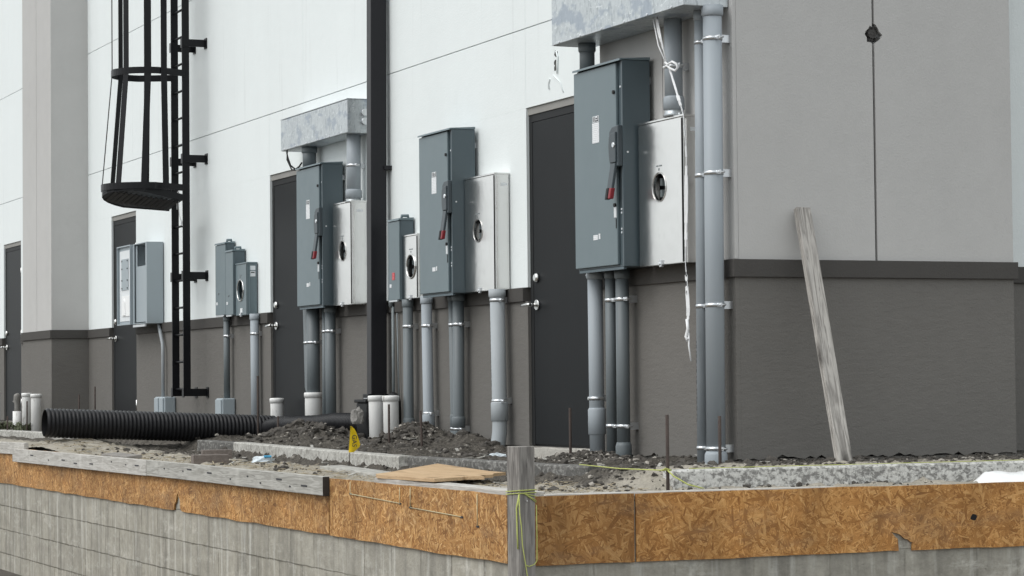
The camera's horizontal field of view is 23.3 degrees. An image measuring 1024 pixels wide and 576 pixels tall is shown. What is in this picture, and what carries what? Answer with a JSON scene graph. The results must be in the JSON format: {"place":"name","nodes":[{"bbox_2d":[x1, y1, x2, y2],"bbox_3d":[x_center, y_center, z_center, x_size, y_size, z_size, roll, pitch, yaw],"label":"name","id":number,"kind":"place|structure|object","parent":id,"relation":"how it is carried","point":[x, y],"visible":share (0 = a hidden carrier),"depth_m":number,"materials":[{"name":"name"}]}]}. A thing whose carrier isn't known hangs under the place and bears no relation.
{"place":"outdoors","nodes":[
{"label":"outdoors","id":0,"kind":"place"},
{"bbox_2d":[0,569,21,575],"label":"ground","id":1,"kind":"structure","parent":0,"point":[4,572],"depth_m":20.94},
{"bbox_2d":[0,483,1023,575],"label":"retaining wall","id":2,"kind":"structure","parent":1,"relation":"on","point":[48,533],"depth_m":14.86,"materials":[{"name":"concrete"}]},
{"bbox_2d":[0,442,28,453],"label":"form timber","id":3,"kind":"object","parent":2,"relation":"on","point":[6,447],"visible":0.8,"depth_m":20.98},
{"bbox_2d":[0,449,33,487],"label":"strand board","id":4,"kind":"object","parent":2,"relation":"attached to","point":[17,473],"visible":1,"depth_m":20.89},
{"bbox_2d":[34,451,329,533],"bbox_3d":[-2.440,1.333,16.885,0.012,0.317,7.310,0,-2,-23],"label":"strand board","id":5,"kind":"object","parent":2,"relation":"attached to","point":[298,511],"visible":0.8,"depth_m":15.83,"materials":[{"name":"wood"}]},
{"bbox_2d":[12,449,146,475],"bbox_3d":[-3.319,1.311,18.847,0.040,0.111,4.284,0,-3,-23],"label":"form timber","id":6,"kind":"object","parent":5,"relation":"attached to","point":[133,466],"visible":1,"depth_m":18.54,"materials":[{"name":"grey"}]},
{"bbox_2d":[146,460,328,495],"bbox_3d":[-1.739,1.149,15.191,0.040,0.107,3.677,0,-2,-23],"label":"form timber","id":7,"kind":"object","parent":5,"relation":"attached to","point":[292,482],"visible":1,"depth_m":14.85,"materials":[{"name":"grey"}]},
{"bbox_2d":[330,478,507,563],"bbox_3d":[-0.505,1.143,12.390,0.018,0.317,2.445,0,-2,-23],"label":"strand board","id":8,"kind":"object","parent":2,"relation":"attached to","point":[469,524],"visible":0.98,"depth_m":12.23,"materials":[{"name":"brown"}]},
{"bbox_2d":[535,493,634,565],"bbox_3d":[0.316,1.089,11.199,0.518,0.314,0.012,0,-2,-23],"label":"strand board","id":9,"kind":"object","parent":2,"relation":"attached to","point":[584,529],"visible":0.89,"depth_m":11.20,"materials":[{"name":"wood"}]},
{"bbox_2d":[635,482,1023,561],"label":"strand board","id":10,"kind":"object","parent":2,"relation":"attached to","point":[670,526],"visible":1,"depth_m":11.69,"materials":[{"name":"brown wood"}]},
{"bbox_2d":[505,446,536,575],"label":"corner post","id":11,"kind":"object","parent":1,"relation":"on","point":[521,501],"visible":1,"depth_m":10.95,"materials":[{"name":"grey wood"}]},
{"bbox_2d":[0,422,938,493],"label":"soil terrace","id":12,"kind":"structure","parent":0,"point":[643,481],"depth_m":16.47,"materials":[{"name":"soil"}]},
{"bbox_2d":[0,420,30,430],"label":"weeds","id":13,"kind":"object","parent":12,"relation":"on","point":[3,425],"visible":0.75,"depth_m":27.89,"materials":[{"name":"green plant"}]},
{"bbox_2d":[13,393,20,425],"bbox_3d":[-5.774,1.473,28.931,0.100,0.501,0.226,0,-2,-23],"label":"wrapped valve","id":14,"kind":"object","parent":12,"relation":"on","point":[16,411],"visible":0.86,"depth_m":28.84,"materials":[{"name":"white plastic"}]},
{"bbox_2d":[21,393,31,430],"bbox_3d":[-5.452,1.457,27.932,0.120,0.555,0.134,0,-2,-23],"label":"pipe stub","id":15,"kind":"object","parent":12,"relation":"on","point":[25,397],"visible":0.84,"depth_m":27.89,"materials":[{"name":"white plastic"}]},
{"bbox_2d":[26,401,27,430],"bbox_3d":[-5.317,1.523,27.238,0.017,0.566,0.036,0,-2,-23],"label":"rebar stake","id":16,"kind":"object","parent":12,"relation":"on","point":[26,415],"visible":0.66,"depth_m":27.23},
{"bbox_2d":[30,394,41,431],"bbox_3d":[-5.265,1.443,27.498,0.129,0.543,0.129,0,-2,-23],"label":"pipe stub","id":17,"kind":"object","parent":12,"relation":"on","point":[36,411],"visible":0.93,"depth_m":27.45,"materials":[{"name":"white plastic"}]},
{"bbox_2d":[0,430,77,449],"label":"concrete curb","id":18,"kind":"structure","parent":12,"relation":"on","point":[25,434],"depth_m":25.23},
{"bbox_2d":[34,447,57,451],"bbox_3d":[-3.715,1.329,20.520,0.140,0.031,1.400,-9,1,-24],"label":"wood scrap","id":19,"kind":"object","parent":12,"relation":"on","point":[42,449],"visible":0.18,"depth_m":20.84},
{"bbox_2d":[94,387,95,409],"bbox_3d":[-4.442,1.409,26.473,0.017,0.716,0.016,0,-2,-23],"label":"rebar stake","id":20,"kind":"object","parent":12,"relation":"on","point":[94,398],"visible":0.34,"depth_m":26.48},
{"bbox_2d":[100,452,141,458],"bbox_3d":[-2.908,1.251,18.474,0.121,0.030,1.002,-6,0,-20],"label":"wood scrap","id":21,"kind":"object","parent":12,"relation":"on","point":[124,455],"visible":0.73,"depth_m":18.28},
{"bbox_2d":[41,408,274,441],"bbox_3d":[-2.886,1.141,20.482,1.960,0.324,0.238,0,-2,-23],"label":"corrugated pipe","id":22,"kind":"object","parent":12,"relation":"on","point":[113,424],"visible":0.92,"depth_m":20.33,"materials":[{"name":"black plastic"}]},
{"bbox_2d":[191,454,228,463],"bbox_3d":[-1.986,1.127,16.337,0.235,0.062,0.100,0,-2,-16],"label":"paver brick","id":23,"kind":"object","parent":12,"relation":"on","point":[210,458],"visible":0.83,"depth_m":16.29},
{"bbox_2d":[197,440,233,451],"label":"concrete curb","id":24,"kind":"structure","parent":12,"relation":"on","point":[208,444],"depth_m":19.74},
{"bbox_2d":[201,449,231,458],"bbox_3d":[-1.987,1.118,16.719,0.202,0.060,0.100,0,-2,-12],"label":"paver brick","id":25,"kind":"object","parent":12,"relation":"on","point":[221,451],"visible":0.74,"depth_m":16.68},
{"bbox_2d":[257,376,258,434],"bbox_3d":[-2.010,1.090,19.664,0.017,0.790,0.016,0,-2,-23],"label":"rebar stake","id":26,"kind":"object","parent":12,"relation":"on","point":[257,405],"visible":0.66,"depth_m":19.66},
{"bbox_2d":[251,455,274,462],"bbox_3d":[-1.626,1.118,16.247,0.153,0.050,0.130,0,-2,-23],"label":"plastic wrapper","id":27,"kind":"object","parent":12,"relation":"on","point":[266,459],"visible":0.95,"depth_m":16.21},
{"bbox_2d":[269,398,283,416],"bbox_3d":[-1.995,1.190,21.130,0.124,0.508,0.148,0,-2,-23],"label":"pipe stub","id":28,"kind":"object","parent":12,"relation":"on","point":[276,407],"visible":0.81,"depth_m":21.10,"materials":[{"name":"white plastic"}]},
{"bbox_2d":[262,413,356,431],"bbox_3d":[-1.616,1.102,19.839,0.264,0.219,2.141,1,-2,-27],"label":"flexible drain pipe","id":29,"kind":"object","parent":12,"relation":"on","point":[337,420],"visible":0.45,"depth_m":19.46,"materials":[{"name":"black plastic"}]},
{"bbox_2d":[304,392,321,414],"bbox_3d":[-1.623,1.129,20.304,0.151,0.553,0.151,0,-2,-23],"label":"pipe stub","id":30,"kind":"object","parent":12,"relation":"on","point":[313,404],"visible":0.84,"depth_m":20.25,"materials":[{"name":"white plastic"}]},
{"bbox_2d":[233,442,408,469],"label":"concrete curb","id":31,"kind":"structure","parent":12,"relation":"on","point":[367,458],"depth_m":16.55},
{"bbox_2d":[31,438,646,492],"bbox_3d":[-1.660,1.125,16.173,0.848,0.175,10.425,0,-2,-23],"label":"dry straw","id":32,"kind":"object","parent":12,"relation":"on","point":[339,477],"visible":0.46,"depth_m":14.85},
{"bbox_2d":[349,426,359,465],"bbox_3d":[-0.990,1.016,15.643,0.077,0.293,0.058,0,-2,-23],"label":"marker flag","id":33,"kind":"object","parent":12,"relation":"on","point":[354,444],"visible":1,"depth_m":15.63,"materials":[{"name":"plastic"}]},
{"bbox_2d":[350,407,363,423],"bbox_3d":[-1.166,0.959,18.730,0.110,0.134,0.086,0,-2,-23],"label":"caked rag","id":34,"kind":"object","parent":12,"relation":"on","point":[356,416],"visible":1,"depth_m":18.70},
{"bbox_2d":[354,399,368,438],"bbox_3d":[-1.042,1.070,18.872,0.240,0.450,0.260,0,-2,-23],"label":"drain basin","id":35,"kind":"object","parent":12,"relation":"on","point":[363,404],"visible":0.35,"depth_m":18.77,"materials":[{"name":"black plastic"}]},
{"bbox_2d":[368,395,383,437],"bbox_3d":[-1.015,1.073,18.658,0.129,0.532,0.142,0,-2,-23],"label":"pipe stub","id":36,"kind":"object","parent":12,"relation":"on","point":[376,428],"visible":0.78,"depth_m":18.61,"materials":[{"name":"white plastic"}]},
{"bbox_2d":[320,465,456,482],"bbox_3d":[-0.715,1.037,13.707,0.141,0.038,2.515,-1,-2,-17],"label":"form board","id":37,"kind":"object","parent":12,"relation":"on","point":[365,472],"visible":0.38,"depth_m":14.17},
{"bbox_2d":[388,404,389,442],"bbox_3d":[-0.868,1.108,17.558,0.017,0.572,0.016,0,-2,-23],"label":"rebar stake","id":38,"kind":"object","parent":12,"relation":"on","point":[388,423],"visible":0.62,"depth_m":17.56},
{"bbox_2d":[382,395,398,433],"bbox_3d":[-0.893,1.061,18.374,0.129,0.532,0.142,0,-2,-23],"label":"pipe stub","id":39,"kind":"object","parent":12,"relation":"on","point":[392,401],"visible":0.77,"depth_m":18.33,"materials":[{"name":"white plastic"}]},
{"bbox_2d":[389,392,400,424],"bbox_3d":[-0.879,1.006,18.611,0.068,0.455,0.187,0,-2,-23],"label":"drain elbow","id":40,"kind":"object","parent":12,"relation":"on","point":[393,393],"visible":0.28,"depth_m":18.56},
{"bbox_2d":[419,411,422,446],"bbox_3d":[-0.619,1.110,17.108,0.017,0.530,0.066,0,-2,-23],"label":"rebar stake","id":41,"kind":"object","parent":12,"relation":"on","point":[421,431],"visible":0.34,"depth_m":17.12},
{"bbox_2d":[376,463,505,481],"bbox_3d":[-0.348,0.984,13.251,0.669,0.024,2.196,-1,-2,9],"label":"plywood scrap","id":42,"kind":"object","parent":12,"relation":"on","point":[437,472],"visible":1,"depth_m":12.92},
{"bbox_2d":[374,477,544,495],"bbox_3d":[-0.284,0.970,12.065,0.100,0.038,1.960,0,-2,-23],"label":"form board","id":43,"kind":"object","parent":12,"relation":"on","point":[475,488],"visible":0.62,"depth_m":12.00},
{"bbox_2d":[86,429,847,488],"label":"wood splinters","id":44,"kind":"object","parent":12,"relation":"on","point":[544,458],"visible":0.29,"depth_m":14.67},
{"bbox_2d":[489,453,506,456],"bbox_3d":[-0.098,1.031,15.172,0.166,0.054,0.116,0,-2,-23],"label":"plastic bottle","id":45,"kind":"object","parent":12,"relation":"on","point":[497,454],"visible":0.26,"depth_m":15.15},
{"bbox_2d":[407,456,599,475],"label":"concrete curb","id":46,"kind":"structure","parent":12,"relation":"on","point":[545,468],"depth_m":13.91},
{"bbox_2d":[0,0,1023,461],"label":"building","id":47,"kind":"structure","parent":12,"relation":"on","point":[882,140],"depth_m":16.25,"materials":[{"name":"white paint"}]},
{"bbox_2d":[0,241,20,419],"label":"door","id":48,"kind":"structure","parent":47,"relation":"in","point":[13,250],"depth_m":31.58,"materials":[{"name":"grey paint"}]},
{"bbox_2d":[107,211,136,411],"bbox_3d":[-4.079,0.338,26.391,0.212,2.252,1.040,0,-2,-23],"label":"door","id":49,"kind":"structure","parent":47,"relation":"in","point":[124,225],"depth_m":26.45,"materials":[{"name":"grey paint"}]},
{"bbox_2d":[117,242,162,326],"bbox_3d":[-3.801,-0.020,25.365,0.197,0.846,1.088,0,-2,-23],"label":"load panel","id":50,"kind":"object","parent":47,"relation":"attached to","point":[139,284],"visible":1,"depth_m":25.20,"materials":[{"name":"grey paint"}]},
{"bbox_2d":[117,245,132,325],"bbox_3d":[-3.987,-0.025,25.585,0.030,0.816,0.537,0,-2,-23],"label":"panel door","id":51,"kind":"structure","parent":50,"relation":"in","point":[124,253],"depth_m":25.57,"materials":[{"name":"grey paint"}]},
{"bbox_2d":[101,0,208,397],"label":"caged ladder","id":52,"kind":"object","parent":47,"relation":"attached to","point":[144,193],"visible":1,"depth_m":23.46,"materials":[{"name":"metal"}]},
{"bbox_2d":[157,323,164,396],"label":"conduit","id":53,"kind":"object","parent":47,"relation":"attached to","point":[162,362],"visible":0.88,"depth_m":24.77,"materials":[{"name":"plastic"}]},
{"bbox_2d":[154,397,175,412],"bbox_3d":[-3.440,1.282,24.608,0.129,0.410,0.360,0,-2,-23],"label":"junction box","id":54,"kind":"object","parent":47,"relation":"attached to","point":[164,404],"visible":0.49,"depth_m":24.46,"materials":[{"name":"grey paint"}]},
{"bbox_2d":[214,239,234,316],"bbox_3d":[-2.634,-0.092,22.780,0.097,0.708,0.329,0,-2,-23],"label":"fused switch","id":55,"kind":"object","parent":47,"relation":"attached to","point":[220,264],"visible":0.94,"depth_m":22.74,"materials":[{"name":"paint"}]},
{"bbox_2d":[215,398,234,413],"bbox_3d":[-2.620,1.206,22.698,0.137,0.400,0.200,0,-2,-23],"label":"junction box","id":56,"kind":"object","parent":47,"relation":"attached to","point":[224,405],"visible":0.43,"depth_m":22.62,"materials":[{"name":"grey paint"}]},
{"bbox_2d":[223,315,233,397],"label":"conduit","id":57,"kind":"object","parent":47,"relation":"attached to","point":[227,335],"visible":0.89,"depth_m":22.68,"materials":[{"name":"metal"}]},
{"bbox_2d":[224,246,244,316],"bbox_3d":[-2.503,-0.059,22.447,0.121,0.632,0.239,0,-2,-23],"label":"fused switch","id":58,"kind":"object","parent":47,"relation":"attached to","point":[235,255],"visible":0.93,"depth_m":22.37,"materials":[{"name":"paint"}]},
{"bbox_2d":[235,262,256,316],"bbox_3d":[-2.377,0.016,22.174,0.117,0.482,0.351,0,-2,-23],"label":"meter socket","id":59,"kind":"object","parent":47,"relation":"attached to","point":[246,288],"visible":1,"depth_m":22.05,"materials":[{"name":"grey paint"}]},
{"bbox_2d":[249,314,261,414],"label":"conduit","id":60,"kind":"object","parent":47,"relation":"attached to","point":[255,333],"visible":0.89,"depth_m":21.89,"materials":[{"name":"grey plastic"}]},
{"bbox_2d":[265,170,305,415],"bbox_3d":[-1.865,0.121,21.260,0.212,2.252,1.040,0,-2,-23],"label":"door","id":61,"kind":"structure","parent":47,"relation":"in","point":[288,337],"depth_m":21.37,"materials":[{"name":"grey paint"}]},
{"bbox_2d":[303,309,306,391],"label":"conduit","id":62,"kind":"object","parent":47,"relation":"attached to","point":[304,343],"visible":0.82,"depth_m":20.45,"materials":[{"name":"metal"}]},
{"bbox_2d":[306,308,321,391],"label":"conduit","id":63,"kind":"object","parent":47,"relation":"attached to","point":[313,342],"visible":0.81,"depth_m":20.28,"materials":[{"name":"metal"}]},
{"bbox_2d":[295,161,344,309],"bbox_3d":[-1.576,-0.417,20.143,0.272,1.170,0.651,0,-2,-23],"label":"disconnect switch","id":64,"kind":"object","parent":47,"relation":"attached to","point":[319,189],"visible":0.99,"depth_m":19.92,"materials":[{"name":"paint"}]},
{"bbox_2d":[296,165,321,306],"bbox_3d":[-1.648,-0.415,20.156,0.017,1.116,0.569,0,-2,-23],"label":"door","id":65,"kind":"structure","parent":64,"relation":"in","point":[307,179],"depth_m":20.15,"materials":[{"name":"grey paint"}]},
{"bbox_2d":[281,98,366,151],"bbox_3d":[-1.518,-1.311,20.114,0.194,0.268,1.701,0,-2,-23],"label":"wireway","id":66,"kind":"object","parent":47,"relation":"attached to","point":[331,123],"visible":0.88,"depth_m":19.86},
{"bbox_2d":[286,151,301,170],"bbox_3d":[-1.816,-1.064,20.613,0.039,0.195,0.368,0,-2,-25],"label":"loose cable","id":67,"kind":"object","parent":66,"relation":"hanging from","point":[289,163],"visible":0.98,"depth_m":20.66,"materials":[{"name":"black rubber"}]},
{"bbox_2d":[301,146,316,166],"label":"conduit","id":68,"kind":"object","parent":66,"relation":"attached to","point":[309,154],"visible":0.88,"depth_m":20.42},
{"bbox_2d":[322,308,325,413],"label":"conduit","id":69,"kind":"object","parent":47,"relation":"attached to","point":[323,369],"visible":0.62,"depth_m":20.12,"materials":[{"name":"metal"}]},
{"bbox_2d":[324,306,340,413],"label":"conduit","id":70,"kind":"object","parent":47,"relation":"attached to","point":[331,331],"visible":0.88,"depth_m":19.95,"materials":[{"name":"metal"}]},
{"bbox_2d":[332,200,366,306],"bbox_3d":[-1.285,-0.265,19.603,0.151,0.826,0.442,0,-2,-23],"label":"meter socket","id":71,"kind":"object","parent":47,"relation":"attached to","point":[350,253],"visible":0.99,"depth_m":19.44,"materials":[{"name":"silver metal"}]},
{"bbox_2d":[345,198,360,202],"bbox_3d":[-1.240,-0.689,19.484,0.140,0.035,0.140,0,-2,-23],"label":"hub fitting","id":72,"kind":"object","parent":71,"relation":"on","point":[347,199],"visible":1,"depth_m":19.44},
{"bbox_2d":[346,134,364,197],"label":"conduit","id":73,"kind":"object","parent":47,"relation":"attached to","point":[354,165],"visible":1,"depth_m":19.44,"materials":[{"name":"grey plastic"}]},
{"bbox_2d":[363,0,391,398],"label":"downspout","id":74,"kind":"object","parent":47,"relation":"attached to","point":[378,167],"visible":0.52,"depth_m":18.93,"materials":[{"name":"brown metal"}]},
{"bbox_2d":[388,295,399,395],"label":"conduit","id":75,"kind":"object","parent":47,"relation":"attached to","point":[393,346],"visible":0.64,"depth_m":18.81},
{"bbox_2d":[387,214,413,301],"bbox_3d":[-0.833,-0.222,18.574,0.123,0.651,0.245,0,-2,-23],"label":"fused switch","id":76,"kind":"object","parent":47,"relation":"attached to","point":[399,228],"visible":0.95,"depth_m":18.50,"materials":[{"name":"paint"}]},
{"bbox_2d":[402,299,417,422],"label":"conduit","id":77,"kind":"object","parent":47,"relation":"attached to","point":[408,326],"visible":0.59,"depth_m":18.38,"materials":[{"name":"metal"}]},
{"bbox_2d":[403,233,422,299],"bbox_3d":[-0.712,-0.153,18.320,0.115,0.486,0.298,0,-2,-23],"label":"meter socket","id":78,"kind":"object","parent":47,"relation":"attached to","point":[411,249],"visible":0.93,"depth_m":18.29,"materials":[{"name":"silver metal"}]},
{"bbox_2d":[420,296,438,425],"bbox_3d":[-0.604,0.650,18.032,0.132,1.182,0.158,-1,-2,17],"label":"conduit","id":79,"kind":"object","parent":47,"relation":"attached to","point":[430,413],"visible":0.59,"depth_m":18.02,"materials":[{"name":"grey plastic"}]},
{"bbox_2d":[417,127,476,297],"bbox_3d":[-0.476,-0.527,17.591,0.274,1.176,0.631,0,-2,-23],"label":"disconnect switch","id":80,"kind":"object","parent":47,"relation":"attached to","point":[446,162],"visible":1,"depth_m":17.39,"materials":[{"name":"paint"}]},
{"bbox_2d":[419,131,450,293],"bbox_3d":[-0.549,-0.525,17.604,0.017,1.122,0.549,0,-2,-23],"label":"door","id":81,"kind":"structure","parent":80,"relation":"in","point":[432,149],"depth_m":17.60,"materials":[{"name":"grey paint"}]},
{"bbox_2d":[448,295,452,432],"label":"conduit","id":82,"kind":"object","parent":47,"relation":"attached to","point":[450,306],"visible":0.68,"depth_m":17.57,"materials":[{"name":"metal"}]},
{"bbox_2d":[452,294,469,433],"bbox_3d":[-0.377,0.627,17.477,0.146,1.190,0.168,-1,-2,21],"label":"conduit","id":83,"kind":"object","parent":47,"relation":"attached to","point":[459,323],"visible":0.72,"depth_m":17.45,"materials":[{"name":"plastic"}]},
{"bbox_2d":[464,172,509,292],"bbox_3d":[-0.180,-0.368,17.070,0.128,0.809,0.546,0,-2,-23],"label":"meter socket","id":84,"kind":"object","parent":47,"relation":"attached to","point":[486,232],"visible":1,"depth_m":16.93,"materials":[{"name":"silver metal"}]},
{"bbox_2d":[488,289,511,445],"bbox_3d":[-0.083,0.597,16.792,0.152,1.182,0.180,-1,-2,11],"label":"conduit","id":85,"kind":"object","parent":47,"relation":"attached to","point":[501,401],"visible":0.95,"depth_m":16.77,"materials":[{"name":"plastic"}]},
{"bbox_2d":[520,96,589,447],"bbox_3d":[0.349,-0.096,16.129,0.212,2.252,1.040,0,-2,-23],"label":"door","id":86,"kind":"structure","parent":47,"relation":"in","point":[559,292],"depth_m":16.21,"materials":[{"name":"grey paint"}]},
{"bbox_2d":[534,447,589,456],"bbox_3d":[0.371,1.278,16.073,0.160,0.494,1.120,0,-2,-23],"label":"door sill","id":87,"kind":"structure","parent":47,"relation":"attached to","point":[544,451],"depth_m":16.17,"materials":[{"name":"concrete"}]},
{"bbox_2d":[586,271,605,452],"bbox_3d":[0.493,0.486,14.367,0.136,1.186,0.152,0,-2,-23],"label":"conduit","id":88,"kind":"object","parent":47,"relation":"attached to","point":[596,398],"visible":0.91,"depth_m":14.31,"materials":[{"name":"grey plastic"}]},
{"bbox_2d":[604,270,616,452],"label":"conduit","id":89,"kind":"object","parent":47,"relation":"attached to","point":[610,329],"visible":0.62,"depth_m":14.13,"materials":[{"name":"plastic"}]},
{"bbox_2d":[572,57,650,273],"bbox_3d":[0.550,-0.684,14.084,0.270,1.182,0.640,0,-2,-23],"label":"disconnect switch","id":90,"kind":"object","parent":47,"relation":"attached to","point":[611,105],"visible":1,"depth_m":13.93,"materials":[{"name":"paint"}]},
{"bbox_2d":[574,63,619,268],"bbox_3d":[0.480,-0.682,14.098,0.018,1.128,0.558,0,-2,-23],"label":"door","id":91,"kind":"structure","parent":90,"relation":"in","point":[593,96],"depth_m":14.09,"materials":[{"name":"grey paint"}]},
{"bbox_2d":[614,268,638,457],"bbox_3d":[0.652,0.476,14.006,0.131,1.174,0.138,0,-2,-23],"label":"conduit","id":92,"kind":"object","parent":47,"relation":"attached to","point":[624,424],"visible":0.84,"depth_m":13.99,"materials":[{"name":"plastic"}]},
{"bbox_2d":[552,0,727,46],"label":"wireway","id":93,"kind":"object","parent":47,"relation":"attached to","point":[597,22],"visible":0.95,"depth_m":13.89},
{"bbox_2d":[578,42,595,68],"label":"conduit","id":94,"kind":"object","parent":93,"relation":"attached to","point":[586,50],"visible":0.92,"depth_m":14.37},
{"bbox_2d":[652,17,691,360],"bbox_3d":[0.850,-0.538,13.241,0.040,1.860,0.362,0,-2,-23],"label":"pull tape","id":95,"kind":"object","parent":93,"relation":"hanging from","point":[687,333],"visible":1,"depth_m":13.11,"materials":[{"name":"white"}]},
{"bbox_2d":[638,114,695,266],"bbox_3d":[0.853,-0.517,13.540,0.130,0.809,0.546,0,-2,-23],"label":"meter socket","id":96,"kind":"object","parent":47,"relation":"attached to","point":[662,161],"visible":0.98,"depth_m":13.47,"materials":[{"name":"silver metal"}]},
{"bbox_2d":[663,109,683,117],"bbox_3d":[0.877,-0.953,13.456,0.123,0.055,0.123,-1,-2,14],"label":"hub fitting","id":97,"kind":"object","parent":96,"relation":"on","point":[670,112],"visible":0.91,"depth_m":13.41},
{"bbox_2d":[663,18,688,109],"bbox_3d":[0.882,-1.211,13.458,0.133,0.496,0.154,-1,-2,20],"label":"conduit","id":98,"kind":"object","parent":97,"relation":"on","point":[673,39],"visible":0.81,"depth_m":13.43,"materials":[{"name":"grey plastic"}]},
{"bbox_2d":[693,10,705,462],"bbox_3d":[1.035,-0.225,13.140,0.121,2.502,0.142,0,-2,-23],"label":"conduit","id":99,"kind":"object","parent":47,"relation":"attached to","point":[700,263],"visible":0.75,"depth_m":13.13,"materials":[{"name":"grey plastic"}]},
{"bbox_2d":[701,4,733,463],"bbox_3d":[1.081,-0.231,12.990,0.156,2.504,0.182,0,-2,-23],"label":"conduit","id":100,"kind":"object","parent":47,"relation":"attached to","point":[714,39],"visible":0.86,"depth_m":12.96,"materials":[{"name":"grey plastic"}]},
{"bbox_2d":[31,418,1022,492],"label":"soil clods","id":101,"kind":"object","parent":12,"relation":"on","point":[299,430],"visible":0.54,"depth_m":15.02,"materials":[{"name":"soil"}]},
{"bbox_2d":[60,422,1005,493],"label":"gravel","id":102,"kind":"structure","parent":12,"relation":"on","point":[589,476],"depth_m":13.78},
{"bbox_2d":[569,408,571,452],"bbox_3d":[0.350,0.998,14.842,0.017,0.562,0.016,0,-2,-23],"label":"rebar stake","id":103,"kind":"object","parent":12,"relation":"on","point":[570,433],"visible":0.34,"depth_m":14.84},
{"bbox_2d":[665,415,669,489],"bbox_3d":[0.735,0.877,11.723,0.017,0.558,0.016,0,-2,-23],"label":"rebar stake","id":104,"kind":"object","parent":12,"relation":"on","point":[667,451],"visible":0.66,"depth_m":11.72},
{"bbox_2d":[543,486,831,499],"bbox_3d":[0.822,0.954,11.496,1.500,0.038,0.085,0,-2,-23],"label":"form board","id":105,"kind":"object","parent":12,"relation":"on","point":[627,492],"visible":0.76,"depth_m":11.46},
{"bbox_2d":[718,416,721,463],"bbox_3d":[1.070,0.925,12.765,0.017,0.535,0.016,0,-2,-23],"label":"rebar stake","id":106,"kind":"object","parent":12,"relation":"on","point":[719,443],"visible":0.34,"depth_m":12.77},
{"bbox_2d":[579,460,1014,488],"bbox_3d":[2.260,0.932,13.004,3.864,0.103,1.354,0,-2,-23],"label":"string line","id":107,"kind":"object","parent":12,"relation":"on","point":[667,469],"visible":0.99,"depth_m":12.10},
{"bbox_2d":[794,207,852,461],"bbox_3d":[1.612,0.256,12.867,0.084,1.444,0.038,2,-21,-23],"label":"leaning plank","id":108,"kind":"object","parent":12,"relation":"on","point":[824,341],"visible":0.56,"depth_m":12.85,"materials":[{"name":"grey wood"}]},
{"bbox_2d":[663,460,1023,489],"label":"concrete curb","id":109,"kind":"structure","parent":12,"relation":"on","point":[827,475],"depth_m":12.15,"materials":[{"name":"concrete"}]},
{"bbox_2d":[820,454,1023,484],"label":"soil strip","id":110,"kind":"object","parent":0,"point":[939,482],"visible":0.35,"depth_m":12.79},
{"bbox_2d":[973,471,1023,482],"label":"plastic sheet","id":111,"kind":"object","parent":110,"relation":"on","point":[993,476],"visible":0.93,"depth_m":12.21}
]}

